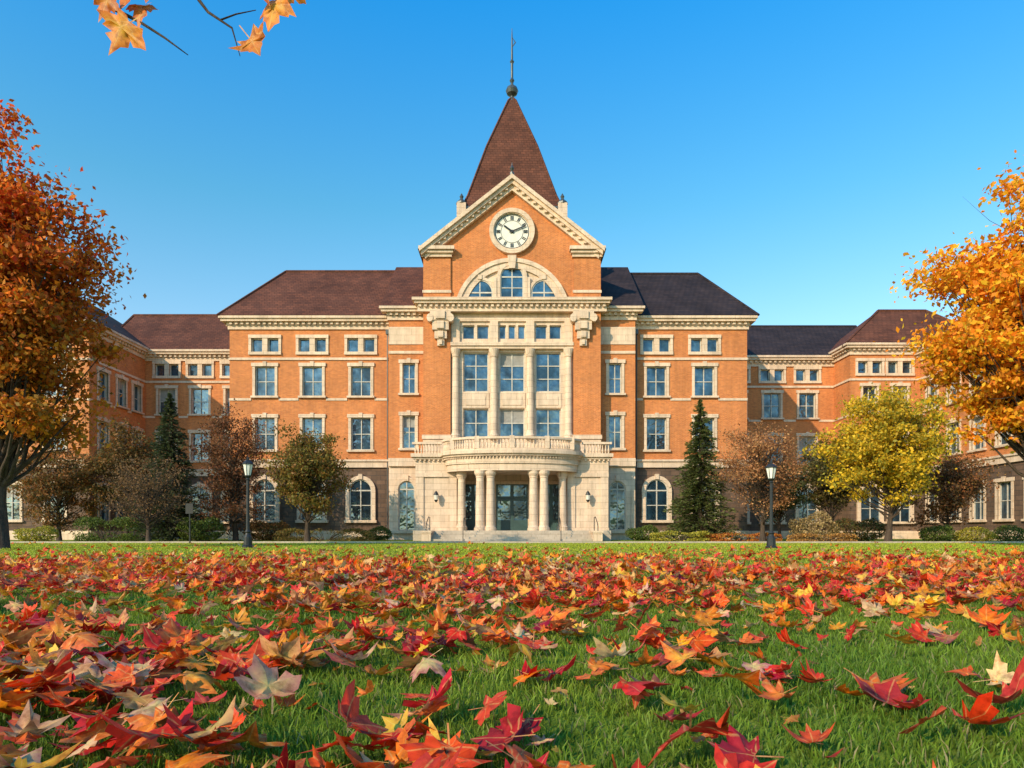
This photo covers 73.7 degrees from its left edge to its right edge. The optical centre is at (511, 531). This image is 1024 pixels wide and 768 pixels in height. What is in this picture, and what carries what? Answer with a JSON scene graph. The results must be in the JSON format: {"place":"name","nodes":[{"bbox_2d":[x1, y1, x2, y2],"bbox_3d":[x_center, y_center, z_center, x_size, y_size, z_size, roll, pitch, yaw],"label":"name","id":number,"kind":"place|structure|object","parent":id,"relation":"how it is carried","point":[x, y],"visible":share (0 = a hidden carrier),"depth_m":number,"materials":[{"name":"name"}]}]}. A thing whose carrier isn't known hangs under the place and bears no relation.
{"place":"outdoors","nodes":[
{"label":"outdoors","id":0,"kind":"place"},
{"bbox_2d":[7,354,982,496],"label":"window blinds","id":1,"kind":"object","parent":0,"point":[511,416],"depth_m":50.63,"materials":[{"name":"beige fabric"}]},
{"bbox_2d":[0,539,1023,767],"bbox_3d":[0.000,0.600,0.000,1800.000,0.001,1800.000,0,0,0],"label":"lawn","id":2,"kind":"structure","parent":0,"point":[711,749],"depth_m":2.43,"materials":[{"name":"plant"}]},
{"bbox_2d":[12,525,58,540],"bbox_3d":[-28.204,0.115,40.499,2.538,1.046,1.729,0,0,0],"label":"shrub","id":3,"kind":"object","parent":2,"relation":"on","point":[22,532],"visible":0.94,"depth_m":40.20,"materials":[{"name":"green plant"}]},
{"bbox_2d":[7,437,107,540],"bbox_3d":[-30.629,-3.121,46.460,7.558,7.655,6.869,0,0,0],"label":"hornbeam tree","id":4,"kind":"object","parent":2,"relation":"on","point":[64,482],"visible":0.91,"depth_m":45.51,"materials":[{"name":"brown plant"}]},
{"bbox_2d":[0,99,146,548],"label":"maple tree","id":5,"kind":"object","parent":2,"relation":"on","point":[40,313],"visible":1,"depth_m":23.75,"materials":[{"name":"orange plant"}]},
{"bbox_2d":[72,516,140,540],"bbox_3d":[-23.998,-0.159,40.508,3.486,1.594,1.769,0,0,0],"label":"hedge","id":6,"kind":"object","parent":2,"relation":"on","point":[126,521],"visible":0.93,"depth_m":40.01,"materials":[{"name":"green plant"}]},
{"bbox_2d":[69,411,163,535],"bbox_3d":[-26.733,-3.789,47.057,5.931,8.990,5.701,0,0,-22],"label":"hornbeam tree","id":7,"kind":"object","parent":2,"relation":"on","point":[112,453],"visible":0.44,"depth_m":46.19,"materials":[{"name":"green plant"}]},
{"bbox_2d":[89,449,199,540],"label":"bare tree","id":8,"kind":"object","parent":2,"relation":"on","point":[146,498],"visible":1,"depth_m":39.71,"materials":[{"name":"brown plant"}]},
{"bbox_2d":[121,392,219,540],"bbox_3d":[-22.720,-4.225,45.648,6.260,10.175,6.458,0,0,0],"label":"spruce tree","id":9,"kind":"object","parent":2,"relation":"on","point":[174,440],"visible":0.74,"depth_m":45.23,"materials":[{"name":"green plant"}]},
{"bbox_2d":[186,503,192,543],"bbox_3d":[-15.800,-0.400,33.482,0.360,2.000,0.103,0,0,0],"label":"sign post","id":10,"kind":"object","parent":2,"relation":"on","point":[189,508],"visible":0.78,"depth_m":33.43,"materials":[{"name":"black metal"}]},
{"bbox_2d":[93,0,305,55],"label":"overhanging maple tree","id":11,"kind":"object","parent":2,"relation":"on","point":[124,32],"visible":1,"depth_m":3.34,"materials":[{"name":"orange plant"}]},
{"bbox_2d":[175,516,225,540],"bbox_3d":[-20.501,-0.209,44.996,3.216,1.695,2.180,0,0,0],"label":"shrub","id":12,"kind":"object","parent":2,"relation":"on","point":[206,537],"visible":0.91,"depth_m":44.61,"materials":[{"name":"green plant"}]},
{"bbox_2d":[183,398,272,540],"bbox_3d":[-19.133,-4.104,46.555,5.996,9.734,5.564,0,0,-23],"label":"plum tree","id":13,"kind":"object","parent":2,"relation":"on","point":[233,487],"visible":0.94,"depth_m":46.06,"materials":[{"name":"brown plant"}]},
{"bbox_2d":[242,457,253,547],"bbox_3d":[-9.900,-1.105,25.600,0.440,3.450,0.440,0,0,0],"label":"street lamp","id":14,"kind":"object","parent":2,"relation":"on","point":[247,464],"visible":0.98,"depth_m":25.54,"materials":[{"name":"black metal"}]},
{"bbox_2d":[243,520,291,540],"bbox_3d":[-17.013,-0.112,47.507,3.361,1.506,2.183,0,0,0],"label":"shrub","id":15,"kind":"object","parent":2,"relation":"on","point":[269,530],"visible":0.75,"depth_m":47.05,"materials":[{"name":"green plant"}]},
{"bbox_2d":[249,419,358,540],"bbox_3d":[-13.220,-3.203,44.108,6.288,7.819,6.660,0,0,45],"label":"oak tree","id":16,"kind":"object","parent":2,"relation":"on","point":[303,473],"visible":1,"depth_m":43.21,"materials":[{"name":"green plant"}]},
{"bbox_2d":[273,528,375,540],"bbox_3d":[-12.626,0.166,46.006,6.823,0.965,1.582,0,0,0],"label":"hedge","id":17,"kind":"object","parent":2,"relation":"on","point":[358,531],"visible":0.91,"depth_m":45.54,"materials":[{"name":"green plant"}]},
{"bbox_2d":[364,526,392,539],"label":"shrub","id":18,"kind":"object","parent":2,"relation":"on","point":[380,530],"visible":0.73,"depth_m":48.49,"materials":[{"name":"green plant"}]},
{"bbox_2d":[0,541,1023,767],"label":"fallen leaves","id":19,"kind":"object","parent":2,"relation":"on","point":[53,674],"visible":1,"depth_m":3.57,"materials":[{"name":"red plant"}]},
{"bbox_2d":[413,531,610,540],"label":"entrance steps","id":20,"kind":"structure","parent":2,"relation":"on","point":[511,535],"depth_m":45.44,"materials":[{"name":"stone"}]},
{"bbox_2d":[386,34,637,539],"bbox_3d":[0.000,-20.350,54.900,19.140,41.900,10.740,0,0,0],"label":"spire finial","id":21,"kind":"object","parent":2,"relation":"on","point":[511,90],"visible":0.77,"depth_m":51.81,"materials":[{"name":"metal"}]},
{"bbox_2d":[8,174,1023,540],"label":"stone trim","id":22,"kind":"structure","parent":2,"relation":"on","point":[448,468],"depth_m":50.35,"materials":[{"name":"stone"}]},
{"bbox_2d":[7,269,1010,528],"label":"window frames","id":23,"kind":"structure","parent":22,"relation":"on","point":[475,379],"depth_m":51.91,"materials":[{"name":"white wood"}]},
{"bbox_2d":[7,269,1010,528],"bbox_3d":[-0.645,-9.805,52.261,90.790,19.410,20.038,0,0,0],"label":"window glass","id":24,"kind":"object","parent":23,"relation":"in","point":[547,365],"visible":0.48,"depth_m":51.98,"materials":[{"name":"blue glass"}]},
{"bbox_2d":[465,484,558,530],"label":"doors","id":25,"kind":"structure","parent":22,"relation":"attached to","point":[511,524],"depth_m":51.51,"materials":[{"name":"paint"}]},
{"bbox_2d":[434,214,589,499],"bbox_3d":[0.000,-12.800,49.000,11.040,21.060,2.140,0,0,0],"label":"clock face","id":26,"kind":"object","parent":22,"relation":"attached to","point":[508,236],"visible":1,"depth_m":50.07},
{"bbox_2d":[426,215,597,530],"bbox_3d":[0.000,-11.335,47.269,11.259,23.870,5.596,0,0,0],"label":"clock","id":27,"kind":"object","parent":22,"relation":"attached to","point":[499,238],"visible":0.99,"depth_m":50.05,"materials":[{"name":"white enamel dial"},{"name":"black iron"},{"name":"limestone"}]},
{"bbox_2d":[601,249,856,354],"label":"slate roof","id":28,"kind":"structure","parent":22,"relation":"on","point":[675,293],"depth_m":55.98,"materials":[{"name":"grey tile"}]},
{"bbox_2d":[8,461,1023,530],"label":"ground storey stone","id":29,"kind":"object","parent":2,"relation":"on","point":[376,476],"visible":0.21,"depth_m":52.00,"materials":[{"name":"brown stone"}]},
{"bbox_2d":[10,541,1023,542],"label":"kerb","id":30,"kind":"structure","parent":2,"relation":"on","point":[515,541],"depth_m":36.38,"materials":[{"name":"concrete"}]},
{"bbox_2d":[19,193,1023,470],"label":"brick walls","id":31,"kind":"structure","parent":2,"relation":"on","point":[475,249],"depth_m":52.00,"materials":[{"name":"orange brick"}]},
{"bbox_2d":[54,97,965,352],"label":"brown roof","id":32,"kind":"structure","parent":31,"relation":"on","point":[511,140],"depth_m":55.07,"materials":[{"name":"brown tile"}]},
{"bbox_2d":[625,525,658,539],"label":"shrub","id":33,"kind":"object","parent":2,"relation":"on","point":[631,533],"visible":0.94,"depth_m":48.26,"materials":[{"name":"green plant"}]},
{"bbox_2d":[649,530,709,540],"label":"hedge","id":34,"kind":"object","parent":2,"relation":"on","point":[689,535],"visible":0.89,"depth_m":42.08,"materials":[{"name":"green plant"}]},
{"bbox_2d":[659,398,742,540],"bbox_3d":[12.485,-3.829,44.920,6.078,9.967,5.834,0,0,15],"label":"spruce tree","id":35,"kind":"object","parent":2,"relation":"on","point":[699,517],"visible":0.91,"depth_m":44.64,"materials":[{"name":"green plant"}]},
{"bbox_2d":[701,532,782,540],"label":"hedge","id":36,"kind":"object","parent":2,"relation":"on","point":[720,536],"visible":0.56,"depth_m":42.35,"materials":[{"name":"green plant"}]},
{"bbox_2d":[705,421,814,540],"bbox_3d":[15.137,-3.165,42.390,6.378,7.740,6.424,0,0,0],"label":"beech tree","id":37,"kind":"object","parent":2,"relation":"on","point":[755,472],"visible":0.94,"depth_m":41.58,"materials":[{"name":"brown plant"}]},
{"bbox_2d":[765,460,777,548],"bbox_3d":[9.300,-0.979,24.500,0.440,3.198,0.440,0,0,0],"label":"street lamp","id":38,"kind":"object","parent":2,"relation":"on","point":[771,468],"visible":0.95,"depth_m":24.44,"materials":[{"name":"black metal"}]},
{"bbox_2d":[744,461,814,538],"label":"hornbeam tree","id":39,"kind":"object","parent":2,"relation":"on","point":[792,507],"visible":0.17,"depth_m":48.15,"materials":[{"name":"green plant"}]},
{"bbox_2d":[787,510,839,540],"bbox_3d":[19.002,-0.368,43.008,3.225,2.019,2.214,0,0,0],"label":"shrub","id":40,"kind":"object","parent":2,"relation":"on","point":[823,525],"visible":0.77,"depth_m":42.61,"materials":[{"name":"brown plant"}]},
{"bbox_2d":[786,533,858,540],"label":"hedge","id":41,"kind":"object","parent":2,"relation":"on","point":[805,535],"visible":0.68,"depth_m":40.60,"materials":[{"name":"green plant"}]},
{"bbox_2d":[789,433,874,538],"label":"hornbeam tree","id":42,"kind":"object","parent":2,"relation":"on","point":[827,499],"visible":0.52,"depth_m":47.73,"materials":[{"name":"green plant"}]},
{"bbox_2d":[827,517,885,540],"bbox_3d":[22.517,-0.159,44.506,3.878,1.612,2.178,0,0,0],"label":"shrub","id":43,"kind":"object","parent":2,"relation":"on","point":[863,534],"visible":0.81,"depth_m":44.05,"materials":[{"name":"green plant"}]},
{"bbox_2d":[799,381,970,540],"bbox_3d":[20.856,-4.072,38.041,8.461,9.592,7.954,0,0,0],"label":"linden tree","id":44,"kind":"object","parent":2,"relation":"on","point":[885,456],"visible":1,"depth_m":36.99,"materials":[{"name":"yellow plant"}]},
{"bbox_2d":[918,524,955,540],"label":"shrub","id":45,"kind":"object","parent":2,"relation":"on","point":[934,532],"visible":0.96,"depth_m":39.24,"materials":[{"name":"green plant"}]},
{"bbox_2d":[873,150,1023,477],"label":"maple tree","id":46,"kind":"object","parent":2,"relation":"on","point":[990,283],"visible":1,"depth_m":23.80,"materials":[{"name":"orange plant"}]},
{"bbox_2d":[906,450,1010,540],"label":"ornamental pear tree","id":47,"kind":"object","parent":2,"relation":"on","point":[947,496],"visible":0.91,"depth_m":40.21,"materials":[{"name":"brown plant"}]},
{"bbox_2d":[948,526,998,540],"bbox_3d":[27.003,0.145,40.004,2.790,0.992,1.734,0,0,0],"label":"shrub","id":48,"kind":"object","parent":2,"relation":"on","point":[986,535],"visible":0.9,"depth_m":39.62,"materials":[{"name":"green plant"}]},
{"bbox_2d":[993,524,1023,540],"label":"shrub","id":49,"kind":"object","parent":2,"relation":"on","point":[1009,536],"visible":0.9,"depth_m":39.72,"materials":[{"name":"green plant"}]},
{"bbox_2d":[0,0,1023,325],"label":"sky","id":50,"kind":"structure","parent":0,"point":[787,155],"materials":[{"name":"blue"}]}
]}

